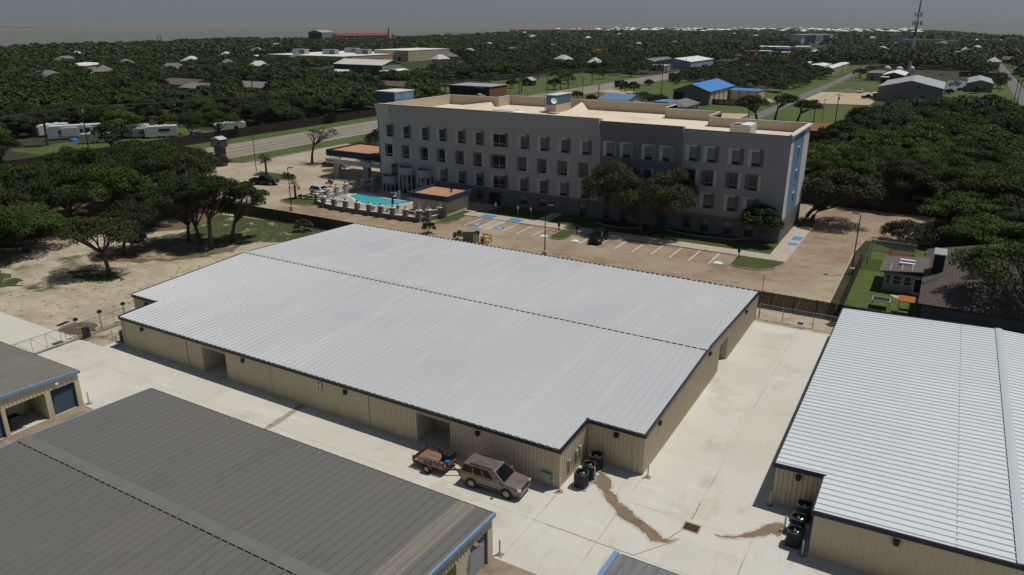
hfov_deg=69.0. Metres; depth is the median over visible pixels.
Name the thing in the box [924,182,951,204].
oak tree
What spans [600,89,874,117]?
tan pavement
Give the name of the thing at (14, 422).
air conditioner
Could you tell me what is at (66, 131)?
camper
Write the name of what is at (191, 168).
oak tree
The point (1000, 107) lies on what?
oak tree
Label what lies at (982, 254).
oak tree
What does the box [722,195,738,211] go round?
window
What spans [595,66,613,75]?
oak tree
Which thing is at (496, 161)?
window
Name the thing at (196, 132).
parked car
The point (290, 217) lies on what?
wooden fence
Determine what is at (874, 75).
shed
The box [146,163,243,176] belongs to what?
highway entrance
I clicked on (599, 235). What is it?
parked suv
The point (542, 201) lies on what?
window
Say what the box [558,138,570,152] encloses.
window
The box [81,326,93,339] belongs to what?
gate operator
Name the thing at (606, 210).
window
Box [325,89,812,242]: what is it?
hotel
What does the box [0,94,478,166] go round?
wooden fence
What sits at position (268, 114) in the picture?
oak tree
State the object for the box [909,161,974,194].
oak tree
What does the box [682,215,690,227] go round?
window
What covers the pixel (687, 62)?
pale blue warehouse
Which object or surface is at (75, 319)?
gate guide
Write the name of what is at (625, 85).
oak tree
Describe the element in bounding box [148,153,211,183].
oak tree
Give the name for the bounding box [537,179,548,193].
window
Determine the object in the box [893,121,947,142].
oak tree
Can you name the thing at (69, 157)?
oak tree
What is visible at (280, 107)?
oak tree
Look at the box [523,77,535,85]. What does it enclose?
barn shed
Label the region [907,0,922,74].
mobile mast
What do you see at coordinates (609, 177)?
acacia tree
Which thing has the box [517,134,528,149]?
window
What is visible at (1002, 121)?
oak tree
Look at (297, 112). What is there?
oak tree
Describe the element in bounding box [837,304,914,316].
wooden fence
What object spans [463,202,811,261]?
sidewalk
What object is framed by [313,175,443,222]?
pool fence
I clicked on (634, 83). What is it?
oak tree
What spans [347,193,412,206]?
swimming pool
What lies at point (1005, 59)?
house
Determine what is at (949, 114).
oak tree
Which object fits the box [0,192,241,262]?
leaf litter
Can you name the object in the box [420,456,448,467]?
ladder
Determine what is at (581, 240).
green marking
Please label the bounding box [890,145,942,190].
oak tree
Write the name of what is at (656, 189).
acacia tree
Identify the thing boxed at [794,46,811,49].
shop
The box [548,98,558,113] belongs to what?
satellite dish
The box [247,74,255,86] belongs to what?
palm tree
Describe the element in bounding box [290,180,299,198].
palm tree
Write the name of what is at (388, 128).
window
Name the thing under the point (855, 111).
oak tree
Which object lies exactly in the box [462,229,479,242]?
transformer cabinet
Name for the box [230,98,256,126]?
oak tree
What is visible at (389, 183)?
bay window
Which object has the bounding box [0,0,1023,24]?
sky
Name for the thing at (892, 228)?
shrub
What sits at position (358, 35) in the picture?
waterfront motel
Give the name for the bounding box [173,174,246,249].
oak tree
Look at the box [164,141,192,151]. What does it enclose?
oak tree
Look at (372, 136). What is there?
oak tree
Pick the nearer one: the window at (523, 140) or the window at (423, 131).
the window at (523, 140)
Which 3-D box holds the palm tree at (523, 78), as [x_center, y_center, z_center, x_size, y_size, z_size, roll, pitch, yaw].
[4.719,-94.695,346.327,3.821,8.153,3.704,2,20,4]
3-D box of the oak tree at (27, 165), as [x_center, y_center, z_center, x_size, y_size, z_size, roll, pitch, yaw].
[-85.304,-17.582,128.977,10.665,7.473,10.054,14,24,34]
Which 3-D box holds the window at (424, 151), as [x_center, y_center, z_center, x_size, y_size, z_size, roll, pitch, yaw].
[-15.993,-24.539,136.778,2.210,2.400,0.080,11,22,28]
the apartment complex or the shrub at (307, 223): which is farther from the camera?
the apartment complex
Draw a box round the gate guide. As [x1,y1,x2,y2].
[72,300,133,336]
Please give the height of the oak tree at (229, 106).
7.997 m
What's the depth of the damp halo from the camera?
47.74 m
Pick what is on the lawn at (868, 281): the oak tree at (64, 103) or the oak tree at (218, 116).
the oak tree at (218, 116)
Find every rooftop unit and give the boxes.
[292,49,308,53]
[322,49,338,53]
[344,48,359,52]
[355,49,371,53]
[492,109,524,112]
[729,122,756,132]
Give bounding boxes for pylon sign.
[210,136,227,166]
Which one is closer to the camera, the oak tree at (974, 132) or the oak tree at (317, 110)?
the oak tree at (974, 132)
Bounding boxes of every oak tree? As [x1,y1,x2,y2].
[0,110,6,116]
[0,114,35,138]
[0,124,11,134]
[0,133,23,161]
[0,162,49,186]
[0,168,72,227]
[0,186,14,231]
[0,188,56,240]
[0,202,27,237]
[0,202,71,252]
[0,223,33,243]
[3,105,19,131]
[8,115,50,136]
[11,104,35,131]
[21,163,33,167]
[22,163,95,217]
[26,152,84,198]
[30,104,68,122]
[40,110,80,122]
[49,145,105,200]
[52,215,139,276]
[53,100,79,123]
[61,102,100,116]
[64,165,153,206]
[66,108,96,122]
[74,157,149,202]
[75,97,108,122]
[79,105,115,122]
[90,121,132,145]
[97,199,163,254]
[99,106,126,119]
[100,138,153,159]
[101,109,144,137]
[107,151,184,209]
[119,184,161,226]
[120,139,180,186]
[121,106,147,123]
[132,97,160,125]
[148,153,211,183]
[148,177,221,243]
[153,113,186,124]
[158,152,216,212]
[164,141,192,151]
[172,108,205,134]
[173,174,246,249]
[180,147,230,174]
[182,96,201,110]
[187,96,217,122]
[197,109,242,132]
[200,102,229,121]
[211,95,229,111]
[218,180,269,241]
[224,101,247,117]
[227,97,252,120]
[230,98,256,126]
[244,101,265,124]
[245,95,263,123]
[252,109,279,123]
[255,102,284,122]
[256,99,291,124]
[258,94,286,102]
[279,92,298,117]
[280,107,304,119]
[286,96,304,119]
[298,95,314,117]
[303,101,336,116]
[306,127,340,162]
[308,102,339,115]
[311,95,342,114]
[363,128,378,143]
[477,73,499,82]
[505,78,518,85]
[546,77,561,89]
[548,68,565,77]
[559,72,576,82]
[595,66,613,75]
[619,82,627,90]
[622,65,638,76]
[627,81,640,92]
[634,91,652,100]
[646,93,667,101]
[733,95,770,118]
[772,93,799,120]
[792,99,822,121]
[801,168,888,220]
[804,163,837,194]
[805,140,852,191]
[808,153,860,183]
[815,137,853,147]
[817,121,864,138]
[836,146,879,194]
[837,127,880,145]
[842,158,896,201]
[843,116,878,132]
[844,106,874,117]
[848,129,904,146]
[851,68,866,77]
[859,105,896,116]
[863,65,878,70]
[863,144,900,152]
[863,146,898,162]
[866,111,886,124]
[866,157,945,206]
[876,123,902,130]
[878,113,914,125]
[881,109,913,117]
[883,99,908,105]
[887,108,922,117]
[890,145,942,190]
[892,126,933,144]
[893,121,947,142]
[893,145,907,179]
[900,137,932,149]
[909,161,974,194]
[911,108,942,118]
[913,105,938,112]
[915,118,945,133]
[917,191,1007,245]
[920,98,955,111]
[924,119,955,136]
[924,139,979,186]
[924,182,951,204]
[927,153,974,188]
[933,115,960,130]
[933,174,1014,237]
[935,213,1023,244]
[936,101,969,112]
[936,170,1023,240]
[937,111,971,116]
[941,135,975,142]
[947,121,976,135]
[948,124,988,135]
[948,134,974,137]
[948,240,1023,312]
[952,114,971,122]
[952,169,999,181]
[955,109,974,115]
[965,117,989,125]
[966,130,987,141]
[966,205,1023,243]
[969,106,997,117]
[969,147,1023,167]
[970,132,1019,144]
[973,142,1009,167]
[973,162,1005,171]
[978,124,1007,132]
[982,110,1023,132]
[983,104,1023,113]
[986,131,1023,136]
[989,72,1011,80]
[989,114,1023,127]
[989,151,1023,167]
[989,206,1023,237]
[991,76,1007,88]
[1001,158,1023,176]
[1003,138,1023,148]
[1007,166,1023,178]
[1008,122,1023,133]
[1008,143,1023,153]
[1013,173,1023,182]
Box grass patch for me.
[0,215,323,287]
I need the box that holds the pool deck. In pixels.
[326,188,471,217]
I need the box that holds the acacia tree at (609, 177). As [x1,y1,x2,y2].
[580,158,644,233]
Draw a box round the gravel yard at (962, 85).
[945,80,965,90]
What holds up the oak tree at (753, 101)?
on the lawn at (868, 281)
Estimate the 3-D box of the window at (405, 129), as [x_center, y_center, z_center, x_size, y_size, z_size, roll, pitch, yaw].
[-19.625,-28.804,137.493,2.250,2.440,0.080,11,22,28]
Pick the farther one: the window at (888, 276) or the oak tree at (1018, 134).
the oak tree at (1018, 134)
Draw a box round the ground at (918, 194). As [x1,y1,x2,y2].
[0,40,1023,316]
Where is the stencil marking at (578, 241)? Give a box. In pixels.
[475,223,722,263]
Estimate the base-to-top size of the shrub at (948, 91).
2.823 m
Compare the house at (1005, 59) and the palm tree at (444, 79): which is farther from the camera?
the house at (1005, 59)
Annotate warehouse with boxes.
[73,62,98,69]
[333,58,403,75]
[637,57,672,64]
[657,56,712,68]
[673,78,734,105]
[876,75,945,100]
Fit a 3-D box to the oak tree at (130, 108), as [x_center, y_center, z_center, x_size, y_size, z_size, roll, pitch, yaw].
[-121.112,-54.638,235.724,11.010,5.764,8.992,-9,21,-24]
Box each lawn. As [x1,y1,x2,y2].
[10,65,1023,316]
[256,161,816,268]
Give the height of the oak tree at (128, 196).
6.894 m
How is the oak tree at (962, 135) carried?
on the ground at (918, 194)
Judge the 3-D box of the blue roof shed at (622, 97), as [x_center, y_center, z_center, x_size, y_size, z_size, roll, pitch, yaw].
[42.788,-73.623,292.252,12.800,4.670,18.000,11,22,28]
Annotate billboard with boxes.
[726,43,740,54]
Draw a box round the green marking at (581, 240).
[539,234,724,264]
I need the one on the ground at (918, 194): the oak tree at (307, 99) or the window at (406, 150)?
the oak tree at (307, 99)
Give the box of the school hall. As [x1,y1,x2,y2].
[374,48,449,60]
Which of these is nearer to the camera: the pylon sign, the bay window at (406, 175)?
the bay window at (406, 175)
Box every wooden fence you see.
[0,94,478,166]
[187,199,837,317]
[712,99,748,106]
[801,191,954,218]
[809,135,837,142]
[836,254,862,316]
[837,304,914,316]
[959,71,999,77]
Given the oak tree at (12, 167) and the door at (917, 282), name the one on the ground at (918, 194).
the oak tree at (12, 167)
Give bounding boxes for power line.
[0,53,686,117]
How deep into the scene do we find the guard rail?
108.57 m
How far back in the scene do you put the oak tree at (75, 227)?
92.54 m
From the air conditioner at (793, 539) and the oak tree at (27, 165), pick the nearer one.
the air conditioner at (793, 539)
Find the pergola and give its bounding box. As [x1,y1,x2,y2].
[865,239,917,266]
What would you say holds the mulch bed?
on the hotel lawn at (750, 245)
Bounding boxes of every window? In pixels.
[382,174,398,191]
[384,123,393,136]
[385,143,394,156]
[389,162,397,174]
[398,166,415,193]
[400,124,410,138]
[401,145,411,158]
[416,168,433,188]
[419,126,429,139]
[420,147,429,160]
[436,127,446,141]
[437,148,446,162]
[437,167,447,180]
[455,129,465,143]
[455,150,465,164]
[456,169,465,183]
[473,131,483,144]
[473,152,483,166]
[473,171,483,185]
[477,190,482,198]
[490,132,507,147]
[490,154,507,168]
[491,173,507,188]
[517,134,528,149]
[517,156,528,171]
[517,176,528,191]
[521,196,526,203]
[537,136,549,150]
[537,158,548,173]
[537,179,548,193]
[540,198,545,206]
[557,161,569,175]
[557,181,568,195]
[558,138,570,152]
[577,183,589,198]
[578,163,590,177]
[579,139,591,154]
[580,204,586,215]
[603,141,616,156]
[603,207,609,218]
[619,142,633,157]
[620,209,626,220]
[640,167,653,180]
[641,144,655,159]
[657,214,665,226]
[658,145,673,161]
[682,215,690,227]
[683,168,698,184]
[685,144,700,161]
[699,192,714,208]
[700,218,707,230]
[701,170,716,186]
[703,146,718,162]
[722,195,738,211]
[723,221,731,233]
[725,172,740,188]
[727,148,743,165]
[742,197,758,210]
[744,174,760,191]
[744,224,752,236]
[747,149,764,166]
[790,191,793,205]
[885,274,890,282]
[892,275,901,284]
[903,276,911,286]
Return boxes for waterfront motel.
[331,33,394,38]
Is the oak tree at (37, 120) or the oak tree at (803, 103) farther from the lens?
the oak tree at (803, 103)
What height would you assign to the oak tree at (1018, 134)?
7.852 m
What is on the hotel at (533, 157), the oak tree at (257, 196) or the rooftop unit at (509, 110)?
the rooftop unit at (509, 110)
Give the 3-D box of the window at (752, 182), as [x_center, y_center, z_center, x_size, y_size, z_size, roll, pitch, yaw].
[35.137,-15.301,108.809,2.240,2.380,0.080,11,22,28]
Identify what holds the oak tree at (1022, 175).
on the ground at (918, 194)
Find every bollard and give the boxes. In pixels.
[495,539,503,557]
[556,478,562,492]
[644,464,651,479]
[765,491,773,506]
[780,516,786,532]
[797,540,806,557]
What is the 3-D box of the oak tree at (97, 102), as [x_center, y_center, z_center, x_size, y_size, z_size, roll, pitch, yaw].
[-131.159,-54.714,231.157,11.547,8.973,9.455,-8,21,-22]
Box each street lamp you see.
[287,167,293,210]
[542,205,553,254]
[848,212,860,274]
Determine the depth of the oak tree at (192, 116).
197.78 m
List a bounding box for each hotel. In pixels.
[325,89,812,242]
[790,34,832,43]
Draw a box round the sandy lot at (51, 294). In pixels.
[0,191,833,346]
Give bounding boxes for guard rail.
[478,233,491,244]
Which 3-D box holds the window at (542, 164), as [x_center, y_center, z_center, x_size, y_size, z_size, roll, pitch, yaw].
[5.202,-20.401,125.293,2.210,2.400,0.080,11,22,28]
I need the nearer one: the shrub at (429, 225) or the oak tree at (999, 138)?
the shrub at (429, 225)
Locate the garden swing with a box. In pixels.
[897,295,918,315]
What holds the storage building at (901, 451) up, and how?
on the yard pavement at (686, 464)
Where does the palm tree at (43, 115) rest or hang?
on the lawn at (868, 281)
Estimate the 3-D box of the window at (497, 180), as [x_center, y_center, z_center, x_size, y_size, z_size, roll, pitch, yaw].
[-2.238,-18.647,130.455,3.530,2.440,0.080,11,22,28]
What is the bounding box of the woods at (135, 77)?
[0,28,1023,114]
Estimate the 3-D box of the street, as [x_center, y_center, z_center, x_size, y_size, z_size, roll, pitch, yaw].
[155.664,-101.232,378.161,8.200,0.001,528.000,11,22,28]
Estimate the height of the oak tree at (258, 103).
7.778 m
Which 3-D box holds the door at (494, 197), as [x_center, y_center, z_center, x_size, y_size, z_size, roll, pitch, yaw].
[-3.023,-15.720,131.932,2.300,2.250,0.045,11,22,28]
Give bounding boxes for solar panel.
[56,321,69,340]
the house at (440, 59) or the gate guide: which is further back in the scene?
the house at (440, 59)
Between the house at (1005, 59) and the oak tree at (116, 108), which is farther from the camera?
the house at (1005, 59)
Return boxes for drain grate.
[681,521,701,533]
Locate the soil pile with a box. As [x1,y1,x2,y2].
[837,88,859,92]
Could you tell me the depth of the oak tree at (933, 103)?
227.63 m
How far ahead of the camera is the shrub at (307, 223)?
114.72 m
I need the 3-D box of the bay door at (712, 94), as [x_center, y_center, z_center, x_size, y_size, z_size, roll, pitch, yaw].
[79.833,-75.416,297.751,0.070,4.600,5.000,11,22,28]
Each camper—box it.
[34,122,67,135]
[47,123,99,138]
[78,132,110,143]
[123,123,149,135]
[132,127,144,137]
[144,124,177,137]
[213,121,245,131]
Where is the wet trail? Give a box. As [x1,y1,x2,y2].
[594,471,784,542]
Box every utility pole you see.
[78,104,88,146]
[812,99,819,121]
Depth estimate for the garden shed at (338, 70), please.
456.66 m
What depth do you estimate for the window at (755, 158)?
107.57 m
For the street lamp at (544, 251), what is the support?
on the parking lot at (814, 267)
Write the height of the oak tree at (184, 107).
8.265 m
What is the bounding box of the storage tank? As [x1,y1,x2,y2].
[883,66,890,71]
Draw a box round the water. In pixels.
[0,22,1023,46]
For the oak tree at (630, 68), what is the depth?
450.40 m
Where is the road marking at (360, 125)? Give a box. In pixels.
[229,75,667,151]
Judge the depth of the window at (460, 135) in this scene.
131.80 m
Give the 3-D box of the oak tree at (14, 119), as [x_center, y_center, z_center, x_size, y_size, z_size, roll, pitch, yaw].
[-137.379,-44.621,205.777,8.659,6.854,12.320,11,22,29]
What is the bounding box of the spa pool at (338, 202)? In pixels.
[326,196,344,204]
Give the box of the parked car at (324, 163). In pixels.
[321,161,342,166]
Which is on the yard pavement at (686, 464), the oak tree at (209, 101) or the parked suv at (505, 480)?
the parked suv at (505, 480)
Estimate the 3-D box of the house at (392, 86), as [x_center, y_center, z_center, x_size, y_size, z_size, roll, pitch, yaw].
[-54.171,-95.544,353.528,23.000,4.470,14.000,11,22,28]
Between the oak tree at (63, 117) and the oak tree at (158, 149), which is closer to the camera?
the oak tree at (158, 149)
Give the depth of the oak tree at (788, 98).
245.42 m
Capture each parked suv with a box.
[309,184,333,195]
[459,453,530,499]
[588,227,608,244]
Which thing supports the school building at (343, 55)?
on the ground at (918, 194)
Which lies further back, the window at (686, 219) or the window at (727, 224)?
the window at (686, 219)
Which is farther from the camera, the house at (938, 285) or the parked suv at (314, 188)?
the parked suv at (314, 188)
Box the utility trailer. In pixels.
[412,443,462,472]
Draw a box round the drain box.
[793,320,805,328]
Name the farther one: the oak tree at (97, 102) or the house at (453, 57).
the house at (453, 57)
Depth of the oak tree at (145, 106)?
228.45 m
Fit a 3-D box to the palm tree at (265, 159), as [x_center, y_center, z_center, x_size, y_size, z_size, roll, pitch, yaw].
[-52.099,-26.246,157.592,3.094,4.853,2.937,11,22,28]
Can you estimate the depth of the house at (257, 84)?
342.84 m
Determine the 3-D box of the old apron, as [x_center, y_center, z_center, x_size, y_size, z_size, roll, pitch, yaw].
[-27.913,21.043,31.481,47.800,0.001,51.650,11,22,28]
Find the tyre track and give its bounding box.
[209,75,667,155]
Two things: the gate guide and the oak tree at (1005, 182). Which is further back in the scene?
the oak tree at (1005, 182)
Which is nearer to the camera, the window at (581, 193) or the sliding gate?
the sliding gate
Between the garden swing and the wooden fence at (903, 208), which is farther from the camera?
the wooden fence at (903, 208)
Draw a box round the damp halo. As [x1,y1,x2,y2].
[591,471,786,543]
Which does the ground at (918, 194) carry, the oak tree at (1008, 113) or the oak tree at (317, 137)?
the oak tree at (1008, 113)
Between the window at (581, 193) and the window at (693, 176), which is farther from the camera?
the window at (581, 193)
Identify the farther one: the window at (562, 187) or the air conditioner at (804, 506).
the window at (562, 187)
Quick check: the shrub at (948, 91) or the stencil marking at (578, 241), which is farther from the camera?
the shrub at (948, 91)
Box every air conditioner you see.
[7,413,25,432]
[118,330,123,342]
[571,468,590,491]
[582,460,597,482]
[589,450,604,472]
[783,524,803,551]
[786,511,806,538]
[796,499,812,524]
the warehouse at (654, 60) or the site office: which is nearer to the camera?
the site office
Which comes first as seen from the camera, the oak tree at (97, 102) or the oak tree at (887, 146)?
the oak tree at (887, 146)
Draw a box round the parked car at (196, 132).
[189,131,201,134]
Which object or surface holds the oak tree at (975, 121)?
on the ground at (918, 194)
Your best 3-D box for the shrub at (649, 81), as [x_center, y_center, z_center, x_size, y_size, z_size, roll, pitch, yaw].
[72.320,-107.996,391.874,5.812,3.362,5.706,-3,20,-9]
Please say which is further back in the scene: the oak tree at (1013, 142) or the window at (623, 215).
the oak tree at (1013, 142)
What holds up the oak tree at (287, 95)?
on the ground at (918, 194)
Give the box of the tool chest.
[441,448,455,461]
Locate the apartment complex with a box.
[890,34,957,43]
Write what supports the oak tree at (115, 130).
on the lawn at (868, 281)
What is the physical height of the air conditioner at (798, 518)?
1.145 m
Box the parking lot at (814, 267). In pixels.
[257,175,935,313]
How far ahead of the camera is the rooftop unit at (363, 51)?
622.83 m
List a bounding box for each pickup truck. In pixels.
[113,227,146,242]
[249,174,279,185]
[861,94,871,98]
[948,82,960,85]
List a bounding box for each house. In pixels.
[36,70,57,77]
[55,56,76,61]
[92,65,112,76]
[163,63,184,76]
[166,78,210,88]
[180,82,209,90]
[181,56,197,60]
[240,81,266,90]
[249,61,266,65]
[289,53,303,57]
[383,81,405,88]
[407,184,472,216]
[430,54,449,65]
[444,52,458,62]
[554,55,571,67]
[588,57,600,70]
[667,98,699,108]
[806,122,831,139]
[880,244,1023,333]
[883,69,908,79]
[988,57,1001,69]
[1002,56,1015,63]
[1013,67,1023,74]
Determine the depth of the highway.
211.54 m
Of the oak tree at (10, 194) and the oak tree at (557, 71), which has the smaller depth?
the oak tree at (10, 194)
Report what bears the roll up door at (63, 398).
in the storage building at (43, 386)
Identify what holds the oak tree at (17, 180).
on the sandy lot at (51, 294)
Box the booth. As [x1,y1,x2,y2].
[872,92,877,99]
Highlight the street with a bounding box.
[743,65,874,118]
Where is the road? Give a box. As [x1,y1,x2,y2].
[999,62,1023,105]
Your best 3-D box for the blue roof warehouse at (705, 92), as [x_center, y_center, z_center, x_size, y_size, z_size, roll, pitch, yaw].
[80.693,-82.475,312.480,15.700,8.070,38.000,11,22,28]
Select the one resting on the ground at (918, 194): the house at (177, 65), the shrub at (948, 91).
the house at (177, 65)
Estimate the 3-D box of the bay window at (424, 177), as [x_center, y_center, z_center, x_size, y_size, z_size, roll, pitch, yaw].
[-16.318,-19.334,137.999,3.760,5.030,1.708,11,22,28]
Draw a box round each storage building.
[0,341,83,437]
[0,388,495,574]
[118,223,759,488]
[597,550,678,574]
[771,307,1023,574]
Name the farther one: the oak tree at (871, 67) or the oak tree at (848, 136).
the oak tree at (871, 67)
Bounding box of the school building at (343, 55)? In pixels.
[267,51,393,59]
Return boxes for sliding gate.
[12,307,125,354]
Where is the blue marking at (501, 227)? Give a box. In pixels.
[471,223,504,228]
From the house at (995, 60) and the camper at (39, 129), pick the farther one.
the house at (995, 60)
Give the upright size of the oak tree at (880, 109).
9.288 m
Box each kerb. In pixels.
[244,143,749,239]
[730,222,931,310]
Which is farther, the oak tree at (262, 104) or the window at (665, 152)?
the oak tree at (262, 104)
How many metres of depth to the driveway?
160.65 m
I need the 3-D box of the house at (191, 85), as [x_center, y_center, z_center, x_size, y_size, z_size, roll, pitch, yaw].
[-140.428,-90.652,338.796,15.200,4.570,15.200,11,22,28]
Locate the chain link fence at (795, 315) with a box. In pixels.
[758,303,835,330]
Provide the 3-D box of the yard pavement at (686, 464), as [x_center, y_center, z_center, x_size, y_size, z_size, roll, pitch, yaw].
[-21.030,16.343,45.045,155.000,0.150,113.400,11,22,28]
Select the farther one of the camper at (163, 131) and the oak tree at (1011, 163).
the camper at (163, 131)
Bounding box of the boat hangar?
[308,30,333,38]
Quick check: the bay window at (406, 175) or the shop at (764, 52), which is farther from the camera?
the shop at (764, 52)
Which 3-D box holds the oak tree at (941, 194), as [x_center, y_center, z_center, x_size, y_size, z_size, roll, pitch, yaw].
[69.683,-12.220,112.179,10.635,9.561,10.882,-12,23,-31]
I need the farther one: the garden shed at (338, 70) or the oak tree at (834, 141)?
the garden shed at (338, 70)
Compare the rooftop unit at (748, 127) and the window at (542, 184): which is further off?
the window at (542, 184)
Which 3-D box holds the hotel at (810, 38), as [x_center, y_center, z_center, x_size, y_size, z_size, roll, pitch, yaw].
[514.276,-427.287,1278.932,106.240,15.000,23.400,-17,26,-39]
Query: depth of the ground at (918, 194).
263.98 m
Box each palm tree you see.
[31,104,51,145]
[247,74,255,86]
[259,153,271,173]
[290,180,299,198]
[440,73,448,90]
[518,75,524,92]
[565,71,571,88]
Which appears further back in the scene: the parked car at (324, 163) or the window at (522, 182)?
the parked car at (324, 163)
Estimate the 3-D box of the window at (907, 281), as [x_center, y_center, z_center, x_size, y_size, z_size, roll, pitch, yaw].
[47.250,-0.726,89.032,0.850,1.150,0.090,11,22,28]
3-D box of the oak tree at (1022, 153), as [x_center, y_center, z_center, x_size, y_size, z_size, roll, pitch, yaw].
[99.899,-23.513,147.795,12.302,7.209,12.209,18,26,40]
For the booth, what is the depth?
320.89 m
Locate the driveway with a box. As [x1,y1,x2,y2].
[151,144,379,203]
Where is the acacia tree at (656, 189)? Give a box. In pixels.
[626,166,699,233]
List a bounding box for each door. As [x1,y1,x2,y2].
[0,415,5,437]
[7,402,25,414]
[50,382,77,414]
[417,201,422,212]
[470,533,485,574]
[489,192,500,205]
[560,201,565,213]
[710,93,713,104]
[724,89,727,99]
[911,278,921,295]
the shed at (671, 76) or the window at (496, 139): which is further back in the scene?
the shed at (671, 76)
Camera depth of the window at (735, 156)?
108.92 m
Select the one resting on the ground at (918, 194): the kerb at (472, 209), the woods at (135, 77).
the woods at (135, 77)
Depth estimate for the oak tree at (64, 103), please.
224.65 m
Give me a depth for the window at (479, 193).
133.26 m
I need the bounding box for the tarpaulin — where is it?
[69,138,78,141]
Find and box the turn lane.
[213,75,668,153]
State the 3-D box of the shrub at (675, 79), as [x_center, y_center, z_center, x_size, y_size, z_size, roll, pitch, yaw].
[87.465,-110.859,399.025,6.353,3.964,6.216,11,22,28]
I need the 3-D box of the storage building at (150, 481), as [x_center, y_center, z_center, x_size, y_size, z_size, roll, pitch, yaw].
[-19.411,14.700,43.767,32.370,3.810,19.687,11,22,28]
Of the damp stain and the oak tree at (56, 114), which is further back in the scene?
the oak tree at (56, 114)
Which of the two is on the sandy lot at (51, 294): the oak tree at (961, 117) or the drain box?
the drain box
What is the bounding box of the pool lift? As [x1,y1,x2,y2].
[391,190,400,198]
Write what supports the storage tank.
on the ground at (918, 194)
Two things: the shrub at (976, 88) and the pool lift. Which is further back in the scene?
the shrub at (976, 88)
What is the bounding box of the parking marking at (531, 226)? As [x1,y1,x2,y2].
[254,149,774,299]
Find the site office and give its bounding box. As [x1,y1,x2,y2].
[880,76,888,82]
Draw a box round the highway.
[49,63,748,190]
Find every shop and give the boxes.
[449,82,507,96]
[649,64,669,70]
[742,51,757,54]
[757,50,771,54]
[761,46,792,49]
[775,48,789,50]
[790,48,801,50]
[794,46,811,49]
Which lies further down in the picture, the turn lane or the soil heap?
the soil heap
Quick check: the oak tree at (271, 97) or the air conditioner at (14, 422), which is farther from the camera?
the oak tree at (271, 97)
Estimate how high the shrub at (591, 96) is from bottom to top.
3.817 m
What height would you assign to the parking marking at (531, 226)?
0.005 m
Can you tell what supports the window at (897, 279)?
in the house at (938, 285)
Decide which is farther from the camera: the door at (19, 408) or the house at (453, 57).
the house at (453, 57)
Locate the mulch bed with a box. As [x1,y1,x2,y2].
[598,219,737,238]
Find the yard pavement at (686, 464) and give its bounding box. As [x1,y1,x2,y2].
[0,312,870,574]
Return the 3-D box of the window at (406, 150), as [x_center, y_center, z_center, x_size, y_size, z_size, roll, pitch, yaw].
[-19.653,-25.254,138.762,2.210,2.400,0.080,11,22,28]
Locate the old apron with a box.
[0,405,536,574]
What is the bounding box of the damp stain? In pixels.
[108,338,700,554]
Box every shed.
[335,69,352,71]
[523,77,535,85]
[597,93,642,101]
[614,80,625,86]
[668,73,681,79]
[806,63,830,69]
[826,62,848,73]
[866,70,886,80]
[966,75,993,92]
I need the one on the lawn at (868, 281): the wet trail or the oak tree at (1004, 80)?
the oak tree at (1004, 80)
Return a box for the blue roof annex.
[729,88,764,99]
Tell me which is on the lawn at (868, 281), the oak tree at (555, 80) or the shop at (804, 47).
the oak tree at (555, 80)
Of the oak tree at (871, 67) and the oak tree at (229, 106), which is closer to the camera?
the oak tree at (229, 106)
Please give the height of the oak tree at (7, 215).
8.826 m
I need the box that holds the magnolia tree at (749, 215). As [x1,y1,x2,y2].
[738,203,783,243]
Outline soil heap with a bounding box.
[58,322,97,334]
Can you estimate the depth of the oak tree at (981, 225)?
98.81 m
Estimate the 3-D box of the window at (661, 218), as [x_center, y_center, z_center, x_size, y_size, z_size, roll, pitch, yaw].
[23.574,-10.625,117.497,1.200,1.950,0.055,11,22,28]
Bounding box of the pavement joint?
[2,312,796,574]
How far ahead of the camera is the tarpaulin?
200.52 m
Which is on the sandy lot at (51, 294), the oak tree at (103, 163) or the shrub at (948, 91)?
the oak tree at (103, 163)
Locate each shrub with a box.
[293,218,313,230]
[421,222,436,232]
[452,230,462,239]
[571,90,583,97]
[585,94,597,99]
[644,79,654,84]
[670,77,681,83]
[826,317,837,324]
[879,219,942,244]
[944,89,953,93]
[969,85,983,93]
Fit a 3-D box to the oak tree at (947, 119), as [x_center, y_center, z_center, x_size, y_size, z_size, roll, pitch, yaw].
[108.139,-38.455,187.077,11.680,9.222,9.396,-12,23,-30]
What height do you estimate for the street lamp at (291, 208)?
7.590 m
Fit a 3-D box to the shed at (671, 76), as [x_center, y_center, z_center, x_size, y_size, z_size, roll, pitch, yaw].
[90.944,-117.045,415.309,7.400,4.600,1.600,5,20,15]
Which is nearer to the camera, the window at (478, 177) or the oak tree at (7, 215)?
the oak tree at (7, 215)
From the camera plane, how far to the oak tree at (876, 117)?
192.92 m
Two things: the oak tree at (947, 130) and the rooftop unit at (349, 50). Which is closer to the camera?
the oak tree at (947, 130)
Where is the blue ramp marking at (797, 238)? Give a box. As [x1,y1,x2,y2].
[480,214,802,245]
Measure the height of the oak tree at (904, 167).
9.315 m

